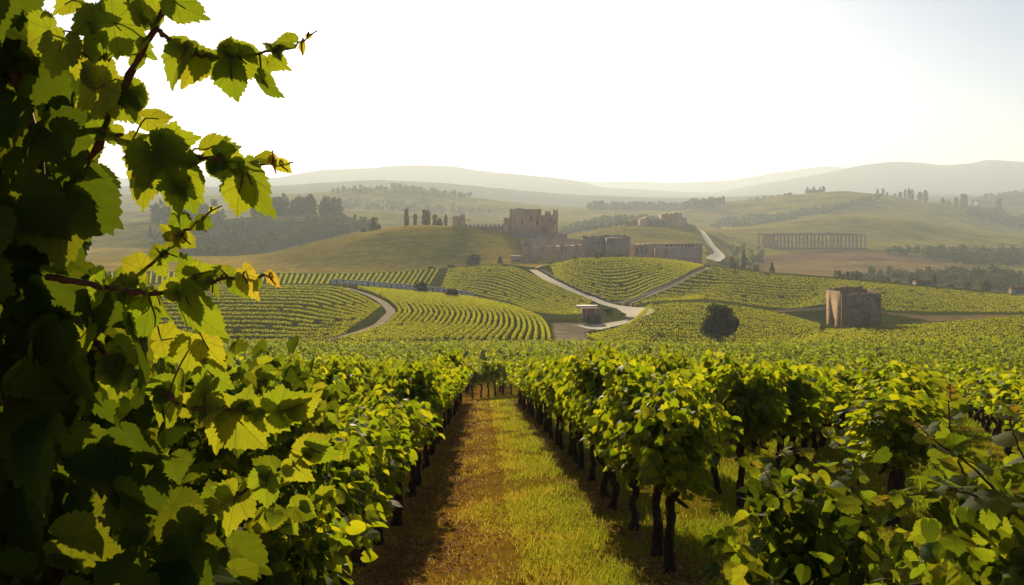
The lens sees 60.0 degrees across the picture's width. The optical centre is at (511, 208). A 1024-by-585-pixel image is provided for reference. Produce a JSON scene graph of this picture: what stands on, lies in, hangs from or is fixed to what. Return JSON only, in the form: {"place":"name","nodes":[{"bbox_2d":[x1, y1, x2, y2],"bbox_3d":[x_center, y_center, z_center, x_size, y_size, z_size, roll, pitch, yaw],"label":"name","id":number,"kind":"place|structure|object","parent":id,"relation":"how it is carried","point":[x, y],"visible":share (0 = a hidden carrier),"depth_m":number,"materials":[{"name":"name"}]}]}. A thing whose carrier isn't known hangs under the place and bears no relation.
{"place":"outdoors","nodes":[
{"label":"outdoors","id":0,"kind":"place"},
{"bbox_2d":[325,288,395,339],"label":"track","id":1,"kind":"structure","parent":0,"point":[390,312],"depth_m":257.61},
{"bbox_2d":[3,160,1023,584],"bbox_3d":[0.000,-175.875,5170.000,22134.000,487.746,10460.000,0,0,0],"label":"ground","id":2,"kind":"structure","parent":0,"point":[393,242],"depth_m":522.92,"materials":[{"name":"green plant"}]},
{"bbox_2d":[0,0,396,584],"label":"grapevine","id":3,"kind":"object","parent":2,"relation":"on","point":[116,468],"visible":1,"depth_m":1.58,"materials":[{"name":"plant"}]},
{"bbox_2d":[149,192,343,221],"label":"woods","id":4,"kind":"object","parent":2,"relation":"on","point":[307,204],"visible":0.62,"depth_m":1002.44,"materials":[{"name":"green plant"}]},
{"bbox_2d":[146,213,369,254],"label":"woods","id":5,"kind":"object","parent":2,"relation":"on","point":[244,242],"visible":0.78,"depth_m":838.17,"materials":[{"name":"green plant"}]},
{"bbox_2d":[149,284,380,341],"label":"vineyard","id":6,"kind":"object","parent":2,"relation":"on","point":[377,306],"visible":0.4,"depth_m":263.13,"materials":[{"name":"green plant"}]},
{"bbox_2d":[106,268,438,286],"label":"vineyard","id":7,"kind":"object","parent":2,"relation":"on","point":[369,276],"visible":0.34,"depth_m":404.91,"materials":[{"name":"green plant"}]},
{"bbox_2d":[302,351,330,369],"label":"grapevine","id":8,"kind":"object","parent":2,"relation":"on","point":[308,362],"visible":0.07,"depth_m":30.13,"materials":[{"name":"green plant"}]},
{"bbox_2d":[306,367,346,413],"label":"grapevine","id":9,"kind":"object","parent":2,"relation":"on","point":[339,379],"visible":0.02,"depth_m":18.70,"materials":[{"name":"green plant"}]},
{"bbox_2d":[269,484,388,584],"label":"grapevine","id":10,"kind":"object","parent":2,"relation":"on","point":[353,524],"visible":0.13,"depth_m":4.64,"materials":[{"name":"green plant"}]},
{"bbox_2d":[294,460,369,584],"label":"grapevine","id":11,"kind":"object","parent":2,"relation":"on","point":[343,480],"visible":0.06,"depth_m":5.96,"materials":[{"name":"green plant"}]},
{"bbox_2d":[314,353,360,400],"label":"grapevine","id":12,"kind":"object","parent":2,"relation":"on","point":[345,367],"visible":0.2,"depth_m":21.16,"materials":[{"name":"green plant"}]},
{"bbox_2d":[316,362,372,406],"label":"grapevine","id":13,"kind":"object","parent":2,"relation":"on","point":[365,380],"visible":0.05,"depth_m":22.76,"materials":[{"name":"green plant"}]},
{"bbox_2d":[311,214,378,233],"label":"woods","id":14,"kind":"object","parent":2,"relation":"on","point":[344,218],"visible":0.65,"depth_m":900.48,"materials":[{"name":"green plant"}]},
{"bbox_2d":[339,356,375,400],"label":"grapevine","id":15,"kind":"object","parent":2,"relation":"on","point":[368,368],"visible":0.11,"depth_m":24.12,"materials":[{"name":"green plant"}]},
{"bbox_2d":[321,412,398,550],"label":"grapevine","id":16,"kind":"object","parent":2,"relation":"on","point":[375,457],"visible":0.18,"depth_m":6.52,"materials":[{"name":"green plant"}]},
{"bbox_2d":[337,404,417,584],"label":"grapevine","id":17,"kind":"object","parent":2,"relation":"on","point":[399,459],"visible":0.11,"depth_m":7.86,"materials":[{"name":"green plant"}]},
{"bbox_2d":[337,385,425,544],"bbox_3d":[-1.496,3.063,10.189,1.098,1.863,1.712,0,0,-1],"label":"grapevine","id":18,"kind":"object","parent":2,"relation":"on","point":[378,404],"visible":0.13,"depth_m":10.18,"materials":[{"name":"green plant"}]},
{"bbox_2d":[339,396,430,525],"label":"grapevine","id":19,"kind":"object","parent":2,"relation":"on","point":[397,520],"visible":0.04,"depth_m":11.32,"materials":[{"name":"green plant"}]},
{"bbox_2d":[347,405,444,566],"bbox_3d":[-1.331,2.958,9.134,1.226,1.655,1.783,0,0,2],"label":"grapevine","id":20,"kind":"object","parent":2,"relation":"on","point":[419,422],"visible":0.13,"depth_m":9.31,"materials":[{"name":"green plant"}]},
{"bbox_2d":[331,184,472,196],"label":"woods","id":21,"kind":"object","parent":2,"relation":"on","point":[421,190],"visible":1,"depth_m":1912.37,"materials":[{"name":"green plant"}]},
{"bbox_2d":[330,279,473,296],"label":"balustrade wall","id":22,"kind":"structure","parent":2,"relation":"on","point":[393,285],"depth_m":339.94,"materials":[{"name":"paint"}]},
{"bbox_2d":[367,357,444,497],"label":"grapevine","id":23,"kind":"object","parent":2,"relation":"on","point":[419,383],"visible":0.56,"depth_m":13.62,"materials":[{"name":"green plant"}]},
{"bbox_2d":[363,354,451,486],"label":"grapevine","id":24,"kind":"object","parent":2,"relation":"on","point":[418,461],"visible":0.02,"depth_m":14.85,"materials":[{"name":"green plant"}]},
{"bbox_2d":[374,377,453,461],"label":"grapevine","id":25,"kind":"object","parent":2,"relation":"on","point":[445,400],"visible":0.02,"depth_m":16.02,"materials":[{"name":"green plant"}]},
{"bbox_2d":[395,390,443,510],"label":"grapevine","id":26,"kind":"object","parent":2,"relation":"on","point":[435,415],"visible":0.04,"depth_m":12.73,"materials":[{"name":"green plant"}]},
{"bbox_2d":[342,198,502,213],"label":"woods","id":27,"kind":"object","parent":2,"relation":"on","point":[392,203],"visible":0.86,"depth_m":1728.60,"materials":[{"name":"green plant"}]},
{"bbox_2d":[421,209,430,224],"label":"tall tree","id":28,"kind":"object","parent":2,"relation":"on","point":[425,214],"visible":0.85,"depth_m":630.90,"materials":[{"name":"green plant"}]},
{"bbox_2d":[421,374,451,467],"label":"grapevine","id":29,"kind":"object","parent":2,"relation":"on","point":[426,459],"visible":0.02,"depth_m":17.34,"materials":[{"name":"green plant"}]},
{"bbox_2d":[415,363,466,454],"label":"grapevine","id":30,"kind":"object","parent":2,"relation":"on","point":[463,376],"visible":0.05,"depth_m":19.96,"materials":[{"name":"green plant"}]},
{"bbox_2d":[419,360,468,439],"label":"grapevine","id":31,"kind":"object","parent":2,"relation":"on","point":[466,371],"visible":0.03,"depth_m":24.03,"materials":[{"name":"green plant"}]},
{"bbox_2d":[338,286,551,340],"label":"vineyard","id":32,"kind":"object","parent":2,"relation":"on","point":[453,300],"visible":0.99,"depth_m":249.39,"materials":[{"name":"green plant"}]},
{"bbox_2d":[430,349,465,425],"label":"grapevine","id":33,"kind":"object","parent":2,"relation":"on","point":[453,358],"visible":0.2,"depth_m":28.96,"materials":[{"name":"green plant"}]},
{"bbox_2d":[464,254,481,265],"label":"bush","id":34,"kind":"object","parent":2,"relation":"on","point":[473,259],"visible":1,"depth_m":497.49,"materials":[{"name":"green plant"}]},
{"bbox_2d":[467,370,483,397],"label":"grapevine","id":35,"kind":"object","parent":2,"relation":"on","point":[476,375],"visible":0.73,"depth_m":50.10,"materials":[{"name":"green plant"}]},
{"bbox_2d":[475,367,491,396],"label":"grapevine","id":36,"kind":"object","parent":2,"relation":"on","point":[486,374],"visible":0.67,"depth_m":51.09,"materials":[{"name":"green plant"}]},
{"bbox_2d":[476,359,501,396],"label":"grapevine","id":37,"kind":"object","parent":2,"relation":"on","point":[485,364],"visible":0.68,"depth_m":51.98,"materials":[{"name":"green plant"}]},
{"bbox_2d":[478,360,507,395],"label":"grapevine","id":38,"kind":"object","parent":2,"relation":"on","point":[499,374],"visible":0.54,"depth_m":53.02,"materials":[{"name":"green plant"}]},
{"bbox_2d":[442,265,591,314],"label":"vineyard","id":39,"kind":"object","parent":2,"relation":"on","point":[538,300],"visible":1,"depth_m":362.22,"materials":[{"name":"green plant"}]},
{"bbox_2d":[510,362,534,413],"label":"grapevine","id":40,"kind":"object","parent":2,"relation":"on","point":[517,369],"visible":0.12,"depth_m":35.13,"materials":[{"name":"green plant"}]},
{"bbox_2d":[519,368,543,425],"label":"grapevine","id":41,"kind":"object","parent":2,"relation":"on","point":[525,372],"visible":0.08,"depth_m":28.66,"materials":[{"name":"green plant"}]},
{"bbox_2d":[525,357,551,434],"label":"grapevine","id":42,"kind":"object","parent":2,"relation":"on","point":[530,377],"visible":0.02,"depth_m":24.66,"materials":[{"name":"green plant"}]},
{"bbox_2d":[453,208,630,262],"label":"castle","id":43,"kind":"structure","parent":2,"relation":"on","point":[535,230],"depth_m":543.92,"materials":[{"name":"stone"}]},
{"bbox_2d":[528,354,560,432],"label":"grapevine","id":44,"kind":"object","parent":2,"relation":"on","point":[532,367],"visible":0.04,"depth_m":26.07,"materials":[{"name":"green plant"}]},
{"bbox_2d":[534,355,564,444],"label":"grapevine","id":45,"kind":"object","parent":2,"relation":"on","point":[545,368],"visible":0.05,"depth_m":22.29,"materials":[{"name":"green plant"}]},
{"bbox_2d":[535,361,565,439],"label":"grapevine","id":46,"kind":"object","parent":2,"relation":"on","point":[550,424],"visible":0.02,"depth_m":23.49,"materials":[{"name":"green plant"}]},
{"bbox_2d":[537,365,564,449],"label":"grapevine","id":47,"kind":"object","parent":2,"relation":"on","point":[553,411],"visible":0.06,"depth_m":20.74,"materials":[{"name":"green plant"}]},
{"bbox_2d":[537,358,574,455],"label":"grapevine","id":48,"kind":"object","parent":2,"relation":"on","point":[547,384],"visible":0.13,"depth_m":19.53,"materials":[{"name":"green plant"}]},
{"bbox_2d":[552,375,577,463],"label":"grapevine","id":49,"kind":"object","parent":2,"relation":"on","point":[574,440],"visible":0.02,"depth_m":18.16,"materials":[{"name":"green plant"}]},
{"bbox_2d":[553,357,584,470],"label":"grapevine","id":50,"kind":"object","parent":2,"relation":"on","point":[581,460],"visible":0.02,"depth_m":16.96,"materials":[{"name":"green plant"}]},
{"bbox_2d":[560,375,595,480],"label":"grapevine","id":51,"kind":"object","parent":2,"relation":"on","point":[566,393],"visible":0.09,"depth_m":15.39,"materials":[{"name":"green plant"}]},
{"bbox_2d":[577,305,599,322],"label":"roadside hut","id":52,"kind":"object","parent":2,"relation":"on","point":[588,311],"visible":0.69,"depth_m":286.59,"materials":[{"name":"brick"}]},
{"bbox_2d":[542,270,635,306],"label":"roadside wall","id":53,"kind":"structure","parent":2,"relation":"on","point":[594,295],"depth_m":356.43,"materials":[{"name":"stone"}]},
{"bbox_2d":[570,390,619,510],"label":"grapevine","id":54,"kind":"object","parent":2,"relation":"on","point":[587,406],"visible":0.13,"depth_m":12.38,"materials":[{"name":"green plant"}]},
{"bbox_2d":[555,338,660,498],"bbox_3d":[1.495,3.324,13.623,1.540,2.557,1.774,0,0,-13],"label":"grapevine","id":55,"kind":"object","parent":2,"relation":"on","point":[589,377],"visible":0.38,"depth_m":13.52,"materials":[{"name":"green plant"}]},
{"bbox_2d":[558,213,659,233],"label":"woods","id":56,"kind":"object","parent":2,"relation":"on","point":[607,221],"visible":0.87,"depth_m":1282.91,"materials":[{"name":"green plant"}]},
{"bbox_2d":[583,407,643,530],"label":"grapevine","id":57,"kind":"object","parent":2,"relation":"on","point":[615,462],"visible":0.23,"depth_m":10.87,"materials":[{"name":"green plant"}]},
{"bbox_2d":[221,334,1023,397],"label":"distant grapevines","id":58,"kind":"object","parent":2,"relation":"on","point":[852,352],"visible":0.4,"depth_m":122.22,"materials":[{"name":"green plant"}]},
{"bbox_2d":[222,338,1022,350],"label":"vineyard","id":59,"kind":"object","parent":2,"relation":"on","point":[457,342],"visible":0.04,"depth_m":200.33,"materials":[{"name":"green plant"}]},
{"bbox_2d":[550,256,703,299],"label":"vineyard","id":60,"kind":"object","parent":2,"relation":"on","point":[693,266],"visible":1,"depth_m":403.74,"materials":[{"name":"green plant"}]},
{"bbox_2d":[596,359,712,556],"bbox_3d":[1.534,2.809,9.607,1.163,2.217,1.813,0,0,-11],"label":"grapevine","id":61,"kind":"object","parent":2,"relation":"on","point":[624,389],"visible":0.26,"depth_m":9.59,"materials":[{"name":"green plant"}]},
{"bbox_2d":[586,195,724,210],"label":"woods","id":62,"kind":"object","parent":2,"relation":"on","point":[693,203],"visible":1,"depth_m":1979.31,"materials":[{"name":"green plant"}]},
{"bbox_2d":[351,399,973,584],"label":"fallen leaves","id":63,"kind":"object","parent":2,"relation":"on","point":[467,425],"visible":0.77,"depth_m":12.49,"materials":[{"name":"plant"}]},
{"bbox_2d":[632,341,696,376],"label":"grapevine","id":64,"kind":"object","parent":2,"relation":"on","point":[665,362],"visible":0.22,"depth_m":18.18,"materials":[{"name":"green plant"}]},
{"bbox_2d":[586,376,743,573],"bbox_3d":[1.490,2.737,8.820,1.476,2.057,1.664,0,0,3],"label":"grapevine","id":65,"kind":"object","parent":2,"relation":"on","point":[683,437],"visible":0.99,"depth_m":8.47,"materials":[{"name":"green plant"}]},
{"bbox_2d":[631,243,702,263],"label":"ruined hall","id":66,"kind":"structure","parent":2,"relation":"on","point":[690,252],"depth_m":557.29,"materials":[{"name":"grey stone"}]},
{"bbox_2d":[639,212,695,229],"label":"ruined fortress","id":67,"kind":"structure","parent":2,"relation":"on","point":[674,219],"depth_m":949.00,"materials":[{"name":"stone"}]},
{"bbox_2d":[586,302,819,344],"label":"vineyard","id":68,"kind":"object","parent":2,"relation":"on","point":[596,335],"visible":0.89,"depth_m":245.77,"materials":[{"name":"green plant"}]},
{"bbox_2d":[666,355,748,493],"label":"grapevine","id":69,"kind":"object","parent":2,"relation":"on","point":[693,373],"visible":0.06,"depth_m":14.07,"materials":[{"name":"green plant"}]},
{"bbox_2d":[697,303,739,341],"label":"round tree","id":70,"kind":"object","parent":2,"relation":"on","point":[719,321],"visible":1,"depth_m":209.43,"materials":[{"name":"green plant"}]},
{"bbox_2d":[699,349,792,508],"bbox_3d":[3.315,3.272,12.693,1.169,2.382,1.823,0,0,-10],"label":"grapevine","id":71,"kind":"object","parent":2,"relation":"on","point":[753,400],"visible":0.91,"depth_m":12.31,"materials":[{"name":"green plant"}]},
{"bbox_2d":[727,243,764,265],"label":"woods","id":72,"kind":"object","parent":2,"relation":"on","point":[758,257],"visible":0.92,"depth_m":838.74,"materials":[{"name":"green plant"}]},
{"bbox_2d":[755,357,834,469],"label":"grapevine","id":73,"kind":"object","parent":2,"relation":"on","point":[801,388],"visible":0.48,"depth_m":14.81,"materials":[{"name":"green plant"}]},
{"bbox_2d":[709,193,882,227],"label":"woods","id":74,"kind":"object","parent":2,"relation":"on","point":[744,220],"visible":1,"depth_m":1682.83,"materials":[{"name":"green plant"}]},
{"bbox_2d":[677,427,926,584],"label":"grapevine","id":75,"kind":"object","parent":2,"relation":"on","point":[793,531],"visible":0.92,"depth_m":4.30,"materials":[{"name":"plant"}]},
{"bbox_2d":[784,377,834,471],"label":"grapevine","id":76,"kind":"object","parent":2,"relation":"on","point":[814,414],"visible":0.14,"depth_m":16.34,"materials":[{"name":"green plant"}]},
{"bbox_2d":[757,233,866,248],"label":"colonnade","id":77,"kind":"object","parent":2,"relation":"on","point":[772,242],"visible":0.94,"depth_m":1013.68,"materials":[{"name":"beige stone"}]},
{"bbox_2d":[794,369,841,461],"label":"grapevine","id":78,"kind":"object","parent":2,"relation":"on","point":[836,397],"visible":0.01,"depth_m":17.97,"materials":[{"name":"green plant"}]},
{"bbox_2d":[794,364,843,451],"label":"grapevine","id":79,"kind":"object","parent":2,"relation":"on","point":[829,376],"visible":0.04,"depth_m":20.06,"materials":[{"name":"green plant"}]},
{"bbox_2d":[635,266,1023,312],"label":"vineyard","id":80,"kind":"object","parent":2,"relation":"on","point":[887,290],"visible":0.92,"depth_m":372.95,"materials":[{"name":"green plant"}]},
{"bbox_2d":[817,376,853,446],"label":"grapevine","id":81,"kind":"object","parent":2,"relation":"on","point":[845,390],"visible":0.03,"depth_m":21.67,"materials":[{"name":"green plant"}]},
{"bbox_2d":[818,364,863,426],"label":"grapevine","id":82,"kind":"object","parent":2,"relation":"on","point":[846,377],"visible":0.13,"depth_m":24.91,"materials":[{"name":"green plant"}]},
{"bbox_2d":[826,285,881,327],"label":"stone house","id":83,"kind":"structure","parent":2,"relation":"on","point":[855,307],"depth_m":266.00,"materials":[{"name":"grey stone"}]},
{"bbox_2d":[832,374,956,526],"bbox_3d":[4.873,3.210,11.338,1.447,1.947,1.736,0,0,38],"label":"grapevine","id":84,"kind":"object","parent":2,"relation":"on","point":[883,418],"visible":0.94,"depth_m":11.02,"materials":[{"name":"green plant"}]},
{"bbox_2d":[851,385,944,489],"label":"grapevine","id":85,"kind":"object","parent":2,"relation":"on","point":[900,484],"depth_m":12.83,"materials":[{"name":"green plant"}]},
{"bbox_2d":[852,358,945,488],"bbox_3d":[6.326,3.665,14.575,1.480,2.208,1.775,0,0,28],"label":"grapevine","id":86,"kind":"object","parent":2,"relation":"on","point":[911,380],"visible":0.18,"depth_m":14.49,"materials":[{"name":"green plant"}]},
{"bbox_2d":[785,380,1023,584],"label":"grapevine","id":87,"kind":"object","parent":2,"relation":"on","point":[989,519],"visible":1,"depth_m":3.01,"materials":[{"name":"plant"}]},
{"bbox_2d":[801,315,1023,341],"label":"vineyard","id":88,"kind":"object","parent":2,"relation":"on","point":[830,332],"visible":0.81,"depth_m":233.66,"materials":[{"name":"green plant"}]},
{"bbox_2d":[833,265,1023,291],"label":"woods","id":89,"kind":"object","parent":2,"relation":"on","point":[996,277],"visible":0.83,"depth_m":689.53,"materials":[{"name":"green plant"}]},
{"bbox_2d":[884,243,1023,265],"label":"woods","id":90,"kind":"object","parent":2,"relation":"on","point":[983,254],"visible":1,"depth_m":961.53,"materials":[{"name":"green plant"}]},
{"bbox_2d":[952,363,1002,423],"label":"grapevine","id":91,"kind":"object","parent":2,"relation":"on","point":[966,372],"visible":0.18,"depth_m":29.32,"materials":[{"name":"green plant"}]},
{"bbox_2d":[956,368,1003,426],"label":"grapevine","id":92,"kind":"object","parent":2,"relation":"on","point":[983,419],"visible":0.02,"depth_m":27.77,"materials":[{"name":"green plant"}]},
{"bbox_2d":[963,374,1002,434],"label":"grapevine","id":93,"kind":"object","parent":2,"relation":"on","point":[1000,421],"visible":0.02,"depth_m":22.93,"materials":[{"name":"green plant"}]},
{"bbox_2d":[963,367,1012,432],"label":"grapevine","id":94,"kind":"object","parent":2,"relation":"on","point":[988,424],"visible":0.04,"depth_m":26.07,"materials":[{"name":"green plant"}]},
{"bbox_2d":[963,368,1015,435],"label":"grapevine","id":95,"kind":"object","parent":2,"relation":"on","point":[992,418],"visible":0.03,"depth_m":24.61,"materials":[{"name":"green plant"}]},
{"bbox_2d":[961,371,1023,448],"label":"grapevine","id":96,"kind":"object","parent":2,"relation":"on","point":[976,379],"visible":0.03,"depth_m":21.18,"materials":[{"name":"green plant"}]},
{"bbox_2d":[966,206,1023,227],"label":"woods","id":97,"kind":"object","parent":2,"relation":"on","point":[991,215],"visible":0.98,"depth_m":1903.09,"materials":[{"name":"green plant"}]},
{"bbox_2d":[972,373,1017,455],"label":"grapevine","id":98,"kind":"object","parent":2,"relation":"on","point":[983,395],"visible":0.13,"depth_m":19.75,"materials":[{"name":"green plant"}]},
{"bbox_2d":[979,189,1023,199],"bbox_3d":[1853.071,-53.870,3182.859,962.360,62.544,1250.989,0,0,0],"label":"woods","id":99,"kind":"object","parent":2,"relation":"on","point":[1012,194],"visible":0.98,"depth_m":2640.22,"materials":[{"name":"green plant"}]},
{"bbox_2d":[982,370,1023,425],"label":"grapevine","id":100,"kind":"object","parent":2,"relation":"on","point":[1017,385],"visible":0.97,"depth_m":14.26,"materials":[{"name":"green plant"}]},
{"bbox_2d":[986,378,1023,431],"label":"grapevine","id":101,"kind":"object","parent":2,"relation":"on","point":[1013,393],"visible":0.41,"depth_m":16.56,"materials":[{"name":"green plant"}]},
{"bbox_2d":[989,373,1023,428],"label":"grapevine","id":102,"kind":"object","parent":2,"relation":"on","point":[994,399],"visible":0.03,"depth_m":18.05,"materials":[{"name":"green plant"}]},
{"bbox_2d":[42,0,1023,182],"label":"sky","id":103,"kind":"structure","parent":0,"point":[663,91],"materials":[{"name":"white"}]},
{"bbox_2d":[530,270,654,329],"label":"road","id":104,"kind":"structure","parent":0,"point":[632,313],"depth_m":319.35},
{"bbox_2d":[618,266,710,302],"bbox_3d":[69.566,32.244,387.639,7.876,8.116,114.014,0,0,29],"label":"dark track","id":105,"kind":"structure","parent":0,"point":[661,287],"depth_m":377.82,"materials":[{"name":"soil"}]},
{"bbox_2d":[631,268,710,302],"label":"dirt path","id":106,"kind":"structure","parent":0,"point":[682,280],"depth_m":383.84,"materials":[{"name":"soil"}]},
{"bbox_2d":[330,397,1023,584],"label":"grass","id":107,"kind":"structure","parent":0,"point":[524,498],"depth_m":12.43,"materials":[{"name":"green plant"}]},
{"bbox_2d":[698,229,724,260],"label":"road","id":108,"kind":"structure","parent":0,"point":[718,255],"depth_m":783.94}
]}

